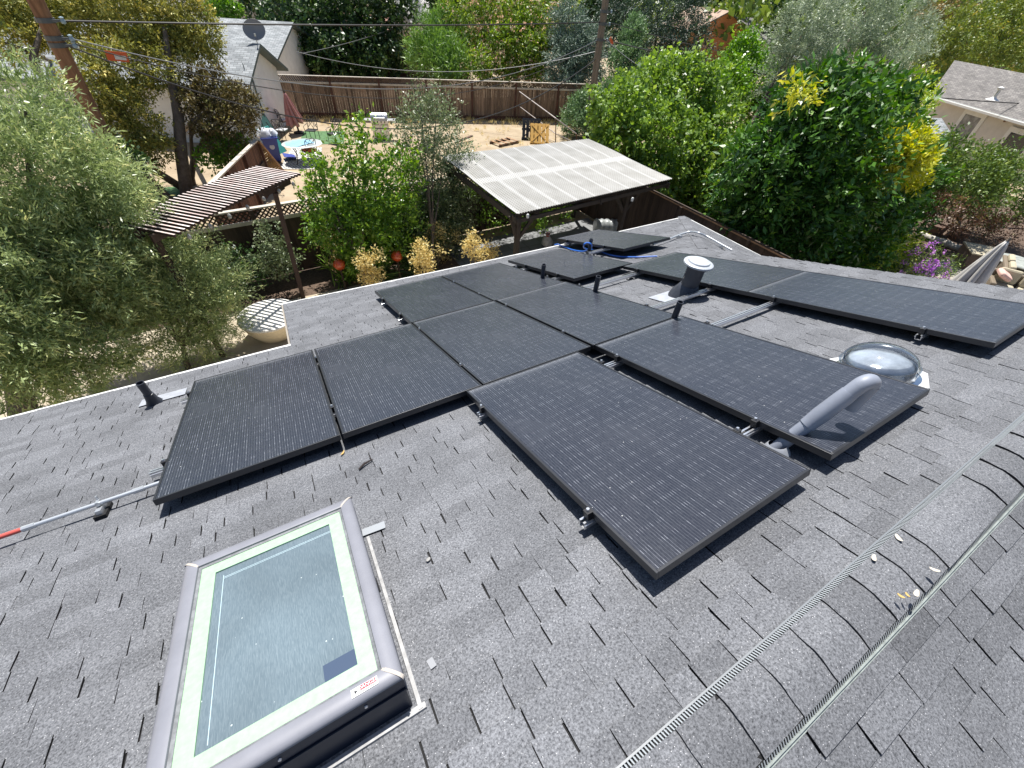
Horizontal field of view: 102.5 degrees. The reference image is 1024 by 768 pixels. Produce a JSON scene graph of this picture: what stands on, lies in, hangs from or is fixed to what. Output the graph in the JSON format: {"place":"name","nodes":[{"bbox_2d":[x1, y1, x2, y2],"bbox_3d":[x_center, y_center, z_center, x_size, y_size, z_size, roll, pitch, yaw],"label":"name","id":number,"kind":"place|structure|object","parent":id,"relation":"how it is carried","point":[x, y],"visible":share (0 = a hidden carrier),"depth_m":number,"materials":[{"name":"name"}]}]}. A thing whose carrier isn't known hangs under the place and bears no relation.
{"place":"outdoors","nodes":[
{"label":"outdoors","id":0,"kind":"place"},
{"bbox_2d":[0,266,458,418],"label":"patio","id":1,"kind":"structure","parent":0,"point":[251,345],"depth_m":9.29,"materials":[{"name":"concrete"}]},
{"bbox_2d":[90,219,265,375],"bbox_3d":[-6.670,-1.707,8.464,2.328,3.164,3.072,29,50,23],"label":"olive tree","id":2,"kind":"object","parent":1,"relation":"on","point":[182,334],"visible":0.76,"depth_m":8.22,"materials":[{"name":"green plant"}]},
{"bbox_2d":[120,166,304,357],"bbox_3d":[-6.029,-2.780,9.390,1.200,3.040,3.556,13,45,9],"label":"pergola","id":3,"kind":"object","parent":1,"relation":"on","point":[199,204],"visible":0.91,"depth_m":8.24,"materials":[{"name":"brown wood"}]},
{"bbox_2d":[237,299,290,342],"bbox_3d":[-5.720,-1.453,9.826,1.353,0.562,1.353,-20,49,-23],"label":"hot tub","id":4,"kind":"object","parent":1,"relation":"on","point":[268,324],"visible":0.69,"depth_m":9.50,"materials":[{"name":"plastic"}]},
{"bbox_2d":[351,244,387,285],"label":"yellow shrub","id":5,"kind":"object","parent":1,"relation":"on","point":[367,269],"visible":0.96,"depth_m":10.38,"materials":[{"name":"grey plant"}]},
{"bbox_2d":[406,236,450,273],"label":"yellow shrub","id":6,"kind":"object","parent":1,"relation":"on","point":[421,255],"visible":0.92,"depth_m":10.56,"materials":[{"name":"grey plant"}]},
{"bbox_2d":[301,131,344,143],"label":"lawn","id":7,"kind":"structure","parent":0,"point":[323,135],"depth_m":21.64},
{"bbox_2d":[0,2,1023,312],"bbox_3d":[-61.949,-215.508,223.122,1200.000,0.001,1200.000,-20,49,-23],"label":"ground","id":8,"kind":"structure","parent":0,"point":[468,126],"depth_m":21.40,"materials":[{"name":"beige soil"}]},
{"bbox_2d":[26,0,145,207],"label":"utility pole","id":9,"kind":"object","parent":8,"relation":"on","point":[53,36],"visible":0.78,"depth_m":10.85,"materials":[{"name":"brown"}]},
{"bbox_2d":[105,133,156,222],"bbox_3d":[-12.036,-6.103,12.731,1.801,2.667,2.439,-4,45,-8],"label":"ivy","id":10,"kind":"object","parent":9,"relation":"attached to","point":[135,153],"visible":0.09,"depth_m":12.63,"materials":[{"name":"green plant"}]},
{"bbox_2d":[65,20,599,25],"bbox_3d":[-3.527,-13.713,15.621,20.885,0.168,0.046,-29,53,-29],"label":"overhead wire","id":11,"kind":"object","parent":9,"relation":"attached to","point":[137,22],"visible":1,"depth_m":13.56,"materials":[{"name":"black"}]},
{"bbox_2d":[70,47,594,128],"bbox_3d":[-3.686,-12.315,17.017,21.217,3.058,0.047,-29,53,-29],"label":"overhead wire","id":12,"kind":"object","parent":9,"relation":"attached to","point":[298,117],"visible":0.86,"depth_m":14.29,"materials":[{"name":"black"}]},
{"bbox_2d":[75,39,596,89],"bbox_3d":[-3.603,-12.883,16.458,20.925,1.730,0.033,-29,53,-29],"label":"overhead wire","id":13,"kind":"object","parent":9,"relation":"attached to","point":[301,83],"visible":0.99,"depth_m":14.05,"materials":[{"name":"grey"}]},
{"bbox_2d":[75,43,596,98],"bbox_3d":[-3.613,-12.738,16.602,20.925,1.936,0.029,-29,53,-29],"label":"overhead wire","id":14,"kind":"object","parent":9,"relation":"attached to","point":[302,92],"visible":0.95,"depth_m":14.16,"materials":[{"name":"black"}]},
{"bbox_2d":[0,40,182,416],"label":"olive tree","id":15,"kind":"object","parent":8,"relation":"on","point":[64,232],"visible":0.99,"depth_m":6.50,"materials":[{"name":"green plant"}]},
{"bbox_2d":[0,0,228,203],"bbox_3d":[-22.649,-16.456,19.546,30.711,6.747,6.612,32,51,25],"label":"juniper tree","id":16,"kind":"object","parent":8,"relation":"on","point":[182,43],"visible":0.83,"depth_m":13.15,"materials":[{"name":"green plant"}]},
{"bbox_2d":[0,13,317,143],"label":"white house","id":17,"kind":"structure","parent":8,"relation":"on","point":[272,53],"depth_m":20.35,"materials":[{"name":"paint"}]},
{"bbox_2d":[242,18,264,42],"bbox_3d":[-11.979,-16.311,19.211,0.589,1.135,0.804,28,49,23],"label":"satellite dish","id":18,"kind":"object","parent":17,"relation":"on","point":[255,32],"visible":0.95,"depth_m":19.14,"materials":[{"name":"grey"}]},
{"bbox_2d":[170,59,268,185],"bbox_3d":[-10.542,-9.108,14.848,3.665,4.184,2.400,-20,49,-23],"label":"juniper tree","id":19,"kind":"object","parent":8,"relation":"on","point":[224,114],"visible":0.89,"depth_m":14.21,"materials":[{"name":"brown plant"}]},
{"bbox_2d":[191,125,250,176],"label":"bush","id":20,"kind":"object","parent":8,"relation":"on","point":[218,161],"visible":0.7,"depth_m":14.72,"materials":[{"name":"green plant"}]},
{"bbox_2d":[201,0,246,18],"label":"bush","id":21,"kind":"object","parent":8,"relation":"on","point":[221,6],"visible":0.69,"depth_m":30.22,"materials":[{"name":"green plant"}]},
{"bbox_2d":[206,140,268,225],"bbox_3d":[-9.034,-6.547,13.886,0.180,1.770,5.069,-4,45,-8],"label":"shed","id":22,"kind":"object","parent":8,"relation":"on","point":[250,155],"visible":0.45,"depth_m":14.04,"materials":[{"name":"wood"}]},
{"bbox_2d":[69,241,459,344],"bbox_3d":[-8.238,-2.017,10.596,14.200,0.001,1.850,-20,49,-23],"label":"planting bed","id":23,"kind":"object","parent":8,"relation":"on","point":[316,280],"visible":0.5,"depth_m":11.56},
{"bbox_2d":[212,239,273,292],"bbox_3d":[-7.039,-2.913,10.555,1.695,1.708,1.442,12,45,8],"label":"bush","id":24,"kind":"object","parent":23,"relation":"on","point":[236,257],"visible":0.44,"depth_m":10.38,"materials":[{"name":"green plant"}]},
{"bbox_2d":[245,218,305,282],"bbox_3d":[-6.027,-3.190,10.603,1.398,2.127,1.217,2,45,-2],"label":"bush","id":25,"kind":"object","parent":23,"relation":"on","point":[277,259],"visible":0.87,"depth_m":10.36,"materials":[{"name":"green plant"}]},
{"bbox_2d":[314,247,375,289],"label":"strappy plant","id":26,"kind":"object","parent":23,"relation":"on","point":[339,273],"visible":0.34,"depth_m":11.56,"materials":[{"name":"green plant"}]},
{"bbox_2d":[292,102,431,285],"bbox_3d":[-3.791,-4.728,10.761,3.976,4.345,2.604,-20,49,-23],"label":"citrus tree","id":27,"kind":"object","parent":23,"relation":"on","point":[356,211],"visible":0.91,"depth_m":10.41,"materials":[{"name":"green plant"}]},
{"bbox_2d":[365,242,443,281],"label":"strappy plant","id":28,"kind":"object","parent":23,"relation":"on","point":[407,265],"visible":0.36,"depth_m":11.81,"materials":[{"name":"green plant"}]},
{"bbox_2d":[388,155,471,258],"bbox_3d":[-2.380,-5.090,12.472,2.901,3.292,2.199,-20,49,-23],"label":"bush","id":29,"kind":"object","parent":23,"relation":"on","point":[420,218],"visible":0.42,"depth_m":12.23,"materials":[{"name":"green plant"}]},
{"bbox_2d":[423,218,464,269],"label":"bush","id":30,"kind":"object","parent":23,"relation":"on","point":[441,238],"visible":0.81,"depth_m":12.32,"materials":[{"name":"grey plant"}]},
{"bbox_2d":[260,136,296,160],"bbox_3d":[-10.437,-10.530,18.362,1.204,1.009,0.750,-20,49,-23],"label":"wheeled bin","id":31,"kind":"object","parent":8,"relation":"on","point":[271,145],"visible":0.73,"depth_m":18.02,"materials":[{"name":"blue"}]},
{"bbox_2d":[0,175,579,330],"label":"wooden fence","id":32,"kind":"object","parent":8,"relation":"on","point":[239,233],"visible":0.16,"depth_m":11.07,"materials":[{"name":"brown"}]},
{"bbox_2d":[283,91,304,133],"bbox_3d":[-11.323,-14.011,21.199,0.879,1.899,0.880,-7,46,-11],"label":"closed umbrella","id":33,"kind":"object","parent":8,"relation":"on","point":[290,108],"visible":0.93,"depth_m":21.07,"materials":[{"name":"red fabric"}]},
{"bbox_2d":[281,147,321,168],"bbox_3d":[-9.702,-10.489,19.073,1.654,0.001,3.229,-8,46,-12],"label":"rug","id":34,"kind":"object","parent":8,"relation":"on","point":[289,163],"visible":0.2,"depth_m":18.67,"materials":[{"name":"fabric"}]},
{"bbox_2d":[238,0,420,84],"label":"shade tree","id":35,"kind":"object","parent":8,"relation":"on","point":[376,49],"visible":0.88,"depth_m":29.84,"materials":[{"name":"green plant"}]},
{"bbox_2d":[364,112,395,139],"bbox_3d":[-6.875,-13.468,21.483,1.640,1.219,0.594,-5,45,-9],"label":"barbecue","id":36,"kind":"object","parent":8,"relation":"on","point":[382,118],"visible":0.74,"depth_m":21.19,"materials":[{"name":"silver metal"}]},
{"bbox_2d":[379,64,485,269],"bbox_3d":[-2.078,-5.952,11.945,3.317,5.258,2.586,-20,49,-23],"label":"leafy tree","id":37,"kind":"object","parent":8,"relation":"on","point":[430,153],"visible":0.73,"depth_m":11.44,"materials":[{"name":"green plant"}]},
{"bbox_2d":[278,74,600,121],"bbox_3d":[-3.747,-17.124,24.817,18.834,2.027,0.175,-5,45,-9],"label":"wooden fence","id":38,"kind":"object","parent":8,"relation":"on","point":[477,107],"visible":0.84,"depth_m":24.47,"materials":[{"name":"brown wood"}]},
{"bbox_2d":[303,113,576,191],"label":"dry grass tufts","id":39,"kind":"object","parent":8,"relation":"on","point":[492,120],"visible":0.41,"depth_m":24.24,"materials":[{"name":"plant"}]},
{"bbox_2d":[400,0,480,85],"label":"tree","id":40,"kind":"object","parent":8,"relation":"on","point":[432,43],"visible":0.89,"depth_m":26.04,"materials":[{"name":"green plant"}]},
{"bbox_2d":[460,227,501,263],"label":"yellow shrub","id":41,"kind":"object","parent":8,"relation":"on","point":[476,244],"visible":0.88,"depth_m":10.84,"materials":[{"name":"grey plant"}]},
{"bbox_2d":[432,0,581,97],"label":"silk tree","id":42,"kind":"object","parent":8,"relation":"on","point":[517,45],"visible":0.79,"depth_m":26.45,"materials":[{"name":"green plant"}]},
{"bbox_2d":[0,216,1023,767],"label":"house","id":43,"kind":"structure","parent":8,"relation":"on","point":[538,624],"depth_m":1.85,"materials":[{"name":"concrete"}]},
{"bbox_2d":[0,481,158,538],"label":"conduit","id":44,"kind":"object","parent":43,"relation":"on","point":[103,508],"visible":0.97,"depth_m":2.44,"materials":[{"name":"silver metal"}]},
{"bbox_2d":[135,380,186,406],"bbox_3d":[-3.252,0.075,3.776,0.360,0.342,0.222,-20,49,-23],"label":"vent pipe","id":45,"kind":"object","parent":43,"relation":"on","point":[151,398],"visible":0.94,"depth_m":3.74,"materials":[{"name":"metal"}]},
{"bbox_2d":[145,497,426,767],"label":"skylight","id":46,"kind":"object","parent":43,"relation":"on","point":[273,660],"visible":1,"depth_m":1.43,"materials":[{"name":"metal"}]},
{"bbox_2d":[180,268,643,404],"bbox_3d":[-0.134,-0.861,4.847,6.396,0.162,0.097,-20,49,-23],"label":"mounting rail","id":47,"kind":"object","parent":43,"relation":"on","point":[629,276],"visible":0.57,"depth_m":5.43,"materials":[{"name":"silver metal"}]},
{"bbox_2d":[152,350,341,505],"bbox_3d":[-2.055,0.174,3.301,1.043,0.042,1.870,-20,31,-23],"label":"solar panel","id":48,"kind":"object","parent":47,"relation":"attached to","point":[238,422],"visible":1,"depth_m":3.00,"materials":[{"name":"grey"}]},
{"bbox_2d":[314,323,481,438],"bbox_3d":[-1.134,-0.159,3.706,1.043,0.043,1.870,-20,31,-23],"label":"solar panel","id":49,"kind":"object","parent":47,"relation":"attached to","point":[377,379],"visible":0.92,"depth_m":3.44,"materials":[{"name":"black"}]},
{"bbox_2d":[413,301,590,384],"bbox_3d":[-0.218,-0.493,4.114,1.043,0.042,1.870,-20,31,-23],"label":"solar panel","id":50,"kind":"object","parent":47,"relation":"attached to","point":[487,342],"visible":0.86,"depth_m":3.89,"materials":[{"name":"black"}]},
{"bbox_2d":[496,282,678,348],"bbox_3d":[0.711,-0.832,4.529,1.043,0.044,1.870,-20,31,-23],"label":"solar panel","id":51,"kind":"object","parent":47,"relation":"attached to","point":[589,317],"visible":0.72,"depth_m":4.33,"materials":[{"name":"black"}]},
{"bbox_2d":[623,252,802,294],"bbox_3d":[2.488,-1.474,5.309,1.043,0.042,1.870,-20,31,-23],"label":"solar panel","id":52,"kind":"object","parent":47,"relation":"attached to","point":[739,277],"visible":0.89,"depth_m":5.07,"materials":[{"name":"black"}]},
{"bbox_2d":[149,283,720,477],"bbox_3d":[0.414,-0.431,3.932,6.416,0.162,0.098,-20,49,-23],"label":"mounting rail","id":53,"kind":"object","parent":43,"relation":"on","point":[156,472],"visible":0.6,"depth_m":4.43,"materials":[{"name":"silver metal"}]},
{"bbox_2d":[381,249,611,305],"bbox_3d":[0.299,-1.888,6.637,4.884,0.162,0.098,-20,49,-23],"label":"mounting rail","id":54,"kind":"object","parent":43,"relation":"on","point":[384,303],"visible":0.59,"depth_m":6.54,"materials":[{"name":"silver metal"}]},
{"bbox_2d":[375,276,491,323],"bbox_3d":[-1.144,-1.189,5.601,1.043,0.042,1.870,-20,31,-23],"label":"solar panel","id":55,"kind":"object","parent":54,"relation":"attached to","point":[412,302],"visible":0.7,"depth_m":5.44,"materials":[{"name":"black"}]},
{"bbox_2d":[441,263,561,300],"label":"solar panel","id":56,"kind":"object","parent":54,"relation":"attached to","point":[495,282],"visible":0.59,"depth_m":5.86,"materials":[{"name":"black"}]},
{"bbox_2d":[508,249,631,280],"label":"solar panel","id":57,"kind":"object","parent":54,"relation":"attached to","point":[570,265],"visible":0.84,"depth_m":6.30,"materials":[{"name":"black"}]},
{"bbox_2d":[588,245,609,255],"bbox_3d":[1.903,-2.407,7.188,1.450,0.204,0.096,-20,49,-23],"label":"mounting rail","id":58,"kind":"object","parent":43,"relation":"on","point":[593,252],"visible":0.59,"depth_m":6.96,"materials":[{"name":"silver metal"}]},
{"bbox_2d":[557,229,669,250],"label":"solar panel","id":59,"kind":"object","parent":58,"relation":"attached to","point":[618,240],"visible":0.98,"depth_m":7.37,"materials":[{"name":"black"}]},
{"bbox_2d":[477,296,779,418],"bbox_3d":[1.655,-0.478,3.740,4.382,0.162,0.098,-20,49,-23],"label":"mounting rail","id":60,"kind":"object","parent":43,"relation":"on","point":[616,362],"visible":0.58,"depth_m":3.87,"materials":[{"name":"silver metal"}]},
{"bbox_2d":[467,352,810,579],"bbox_3d":[0.566,0.252,2.567,1.043,0.044,1.870,-20,31,-23],"label":"solar panel","id":61,"kind":"object","parent":60,"relation":"attached to","point":[658,484],"visible":1,"depth_m":2.23,"materials":[{"name":"black"}]},
{"bbox_2d":[595,315,929,460],"bbox_3d":[1.630,-0.135,3.040,1.043,0.042,1.870,-20,31,-23],"label":"solar panel","id":62,"kind":"object","parent":60,"relation":"attached to","point":[777,389],"visible":0.94,"depth_m":2.80,"materials":[{"name":"black"}]},
{"bbox_2d":[579,417,762,529],"bbox_3d":[1.283,0.302,2.390,2.220,0.162,0.097,-20,49,-23],"label":"mounting rail","id":63,"kind":"object","parent":43,"relation":"on","point":[586,520],"visible":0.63,"depth_m":2.33,"materials":[{"name":"silver metal"}]},
{"bbox_2d":[648,256,713,301],"bbox_3d":[1.957,-1.162,4.673,0.534,0.515,0.409,-20,49,-23],"label":"flue","id":64,"kind":"object","parent":43,"relation":"on","point":[698,267],"visible":0.93,"depth_m":4.61,"materials":[{"name":"paint"}]},
{"bbox_2d":[616,413,1023,767],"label":"ridge vent","id":65,"kind":"object","parent":43,"relation":"on","point":[774,693],"visible":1,"depth_m":1.48,"materials":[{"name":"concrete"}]},
{"bbox_2d":[764,374,881,456],"bbox_3d":[1.660,0.177,2.216,0.456,0.545,0.141,-13,47,-17],"label":"exhaust pipe","id":66,"kind":"object","parent":43,"relation":"on","point":[855,395],"visible":0.93,"depth_m":2.15,"materials":[{"name":"metal"}]},
{"bbox_2d":[830,342,928,388],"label":"roof dome","id":67,"kind":"structure","parent":43,"relation":"on","point":[905,366],"depth_m":2.84,"materials":[{"name":"grey"}]},
{"bbox_2d":[911,326,928,339],"bbox_3d":[3.639,-0.553,3.434,1.123,0.162,0.098,-20,49,-23],"label":"mounting rail","id":68,"kind":"object","parent":43,"relation":"on","point":[920,335],"visible":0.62,"depth_m":3.20,"materials":[{"name":"silver metal"}]},
{"bbox_2d":[746,271,1023,347],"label":"solar panel","id":69,"kind":"object","parent":68,"relation":"on","point":[984,321],"visible":1,"depth_m":3.60,"materials":[{"name":"black"}]},
{"bbox_2d":[457,180,574,234],"bbox_3d":[0.152,-6.169,14.139,4.764,2.321,2.360,-20,49,-23],"label":"bush","id":70,"kind":"object","parent":8,"relation":"on","point":[541,224],"visible":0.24,"depth_m":14.14,"materials":[{"name":"green plant"}]},
{"bbox_2d":[530,123,548,143],"bbox_3d":[1.521,-13.779,22.659,1.050,1.050,0.185,1,5,-3],"label":"wooden crate","id":71,"kind":"object","parent":8,"relation":"on","point":[535,134],"visible":0.96,"depth_m":22.60,"materials":[{"name":"yellow"}]},
{"bbox_2d":[538,0,615,97],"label":"blue cedar","id":72,"kind":"object","parent":8,"relation":"on","point":[581,35],"visible":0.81,"depth_m":25.67,"materials":[{"name":"grey plant"}]},
{"bbox_2d":[583,0,612,137],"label":"utility pole","id":73,"kind":"object","parent":8,"relation":"on","point":[602,24],"visible":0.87,"depth_m":21.18,"materials":[{"name":"brown"}]},
{"bbox_2d":[577,0,631,32],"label":"tree","id":74,"kind":"object","parent":8,"relation":"on","point":[589,6],"visible":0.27,"depth_m":51.09,"materials":[{"name":"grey plant"}]},
{"bbox_2d":[556,8,654,139],"bbox_3d":[5.627,-17.158,23.356,7.117,6.312,3.376,-32,55,-31],"label":"juniper","id":75,"kind":"object","parent":8,"relation":"on","point":[618,59],"visible":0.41,"depth_m":23.25,"materials":[{"name":"green plant"}]},
{"bbox_2d":[586,0,723,94],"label":"dark conifer","id":76,"kind":"object","parent":8,"relation":"on","point":[683,31],"visible":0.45,"depth_m":28.77,"materials":[{"name":"green plant"}]},
{"bbox_2d":[292,0,1023,86],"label":"woodland","id":77,"kind":"object","parent":8,"relation":"on","point":[743,10],"visible":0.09,"depth_m":48.85,"materials":[{"name":"green plant"}]},
{"bbox_2d":[576,187,795,259],"bbox_3d":[6.786,-2.370,10.694,0.175,1.945,16.790,-20,49,-23],"label":"wooden fence","id":78,"kind":"object","parent":8,"relation":"on","point":[650,207],"visible":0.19,"depth_m":12.94,"materials":[{"name":"brown wood"}]},
{"bbox_2d":[663,6,744,61],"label":"house","id":79,"kind":"structure","parent":8,"relation":"on","point":[722,15],"depth_m":48.77,"materials":[{"name":"brown paint"}]},
{"bbox_2d":[707,21,783,125],"bbox_3d":[14.190,-17.429,24.105,9.853,5.691,5.032,-27,52,-28],"label":"leafy tree","id":80,"kind":"object","parent":8,"relation":"on","point":[744,46],"visible":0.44,"depth_m":22.35,"materials":[{"name":"green plant"}]},
{"bbox_2d":[739,17,851,68],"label":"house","id":81,"kind":"structure","parent":8,"relation":"on","point":[764,37],"depth_m":50.33,"materials":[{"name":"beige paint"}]},
{"bbox_2d":[745,0,861,123],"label":"olive tree","id":82,"kind":"object","parent":8,"relation":"on","point":[802,37],"visible":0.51,"depth_m":19.05,"materials":[{"name":"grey plant"}]},
{"bbox_2d":[699,42,965,271],"bbox_3d":[9.665,-5.614,12.246,10.135,7.070,4.769,-20,49,-23],"label":"laurel tree","id":83,"kind":"object","parent":8,"relation":"on","point":[845,158],"visible":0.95,"depth_m":10.22,"materials":[{"name":"green plant"}]},
{"bbox_2d":[678,168,1023,271],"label":"side yard","id":84,"kind":"structure","parent":8,"relation":"attached to","point":[1016,249],"depth_m":16.36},
{"bbox_2d":[582,37,758,216],"bbox_3d":[6.183,-9.329,16.014,7.678,6.224,6.174,-20,49,-23],"label":"mulberry tree","id":85,"kind":"object","parent":84,"relation":"on","point":[686,159],"visible":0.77,"depth_m":15.00,"materials":[{"name":"green plant"}]},
{"bbox_2d":[859,221,930,275],"bbox_3d":[12.255,-4.176,13.472,3.304,2.647,2.042,-20,49,-23],"label":"lime shrub","id":86,"kind":"object","parent":84,"relation":"on","point":[901,258],"visible":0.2,"depth_m":13.20,"materials":[{"name":"green plant"}]},
{"bbox_2d":[885,237,967,279],"bbox_3d":[13.615,-3.671,13.508,3.747,2.469,1.915,-9,46,-13],"label":"flowering shrub","id":87,"kind":"object","parent":84,"relation":"on","point":[924,265],"visible":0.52,"depth_m":12.97,"materials":[{"name":"purple plant"}]},
{"bbox_2d":[915,232,961,250],"bbox_3d":[16.380,-5.449,15.745,0.277,0.304,1.676,-26,52,-27],"label":"log","id":88,"kind":"object","parent":84,"relation":"on","point":[949,244],"visible":0.56,"depth_m":15.61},
{"bbox_2d":[908,122,1023,235],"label":"hedge","id":89,"kind":"object","parent":84,"relation":"on","point":[991,178],"visible":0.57,"depth_m":13.56,"materials":[{"name":"green plant"}]},
{"bbox_2d":[919,187,1023,247],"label":"bush","id":90,"kind":"object","parent":84,"relation":"on","point":[949,227],"visible":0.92,"depth_m":14.15,"materials":[{"name":"plant"}]},
{"bbox_2d":[807,0,949,94],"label":"olive tree","id":91,"kind":"object","parent":8,"relation":"on","point":[860,28],"visible":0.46,"depth_m":21.11,"materials":[{"name":"green plant"}]},
{"bbox_2d":[876,59,947,119],"bbox_3d":[22.821,-15.238,23.166,13.128,4.740,2.817,-29,53,-29],"label":"lime shrub","id":92,"kind":"object","parent":8,"relation":"on","point":[929,93],"visible":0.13,"depth_m":20.73,"materials":[{"name":"green plant"}]},
{"bbox_2d":[904,0,979,40],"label":"garden tree","id":93,"kind":"object","parent":8,"relation":"on","point":[945,6],"visible":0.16,"depth_m":42.45,"materials":[{"name":"green plant"}]},
{"bbox_2d":[902,0,1023,82],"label":"garden tree","id":94,"kind":"object","parent":8,"relation":"on","point":[997,39],"visible":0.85,"depth_m":31.53,"materials":[{"name":"green plant"}]},
{"bbox_2d":[925,60,1023,182],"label":"beige house","id":95,"kind":"structure","parent":8,"relation":"on","point":[986,120],"depth_m":24.57,"materials":[{"name":"white paint"}]},
{"bbox_2d":[949,109,987,152],"bbox_3d":[27.675,-15.438,25.305,0.060,2.300,1.700,4,45,-1],"label":"window","id":96,"kind":"structure","parent":95,"relation":"in","point":[976,119],"depth_m":24.90,"materials":[{"name":"white paint"}]},
{"bbox_2d":[994,126,1023,166],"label":"window","id":97,"kind":"structure","parent":95,"relation":"in","point":[1012,131],"depth_m":22.61,"materials":[{"name":"white paint"}]},
{"bbox_2d":[444,218,593,265],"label":"tiled floor","id":98,"kind":"structure","parent":0,"point":[530,239],"depth_m":14.21,"materials":[{"name":"tile"}]},
{"bbox_2d":[443,139,671,254],"bbox_3d":[1.312,-5.256,12.726,5.533,2.632,4.642,-20,49,-23],"label":"carport","id":99,"kind":"object","parent":98,"relation":"on","point":[525,180],"visible":0.95,"depth_m":11.46,"materials":[{"name":"plastic"}]},
{"bbox_2d":[593,218,617,230],"bbox_3d":[3.594,-5.665,14.815,1.250,0.553,0.553,-1,45,-5],"label":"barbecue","id":100,"kind":"object","parent":98,"relation":"on","point":[607,224],"visible":0.48,"depth_m":14.56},
{"bbox_2d":[904,259,963,279],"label":"side patio","id":101,"kind":"structure","parent":0,"point":[945,268],"depth_m":14.23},
{"bbox_2d":[952,241,994,268],"bbox_3d":[16.381,-4.398,14.418,1.060,0.600,1.060,20,47,16],"label":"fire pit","id":102,"kind":"object","parent":101,"relation":"on","point":[974,252],"visible":0.45,"depth_m":14.34,"materials":[{"name":"grey"}]},
{"bbox_2d":[951,237,1011,283],"bbox_3d":[12.040,-2.633,10.874,0.906,2.610,0.936,-20,49,-23],"label":"closed umbrella","id":103,"kind":"object","parent":101,"relation":"on","point":[980,270],"visible":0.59,"depth_m":10.43,"materials":[{"name":"white fabric"}]},
{"bbox_2d":[996,254,1023,274],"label":"garden sofa","id":104,"kind":"object","parent":101,"relation":"on","point":[1009,261],"visible":0.28,"depth_m":13.23,"materials":[{"name":"fabric"}]},
{"bbox_2d":[986,267,1023,289],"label":"garden sofa","id":105,"kind":"object","parent":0,"point":[1016,281],"visible":0.44,"depth_m":12.66,"materials":[{"name":"brown wicker"}]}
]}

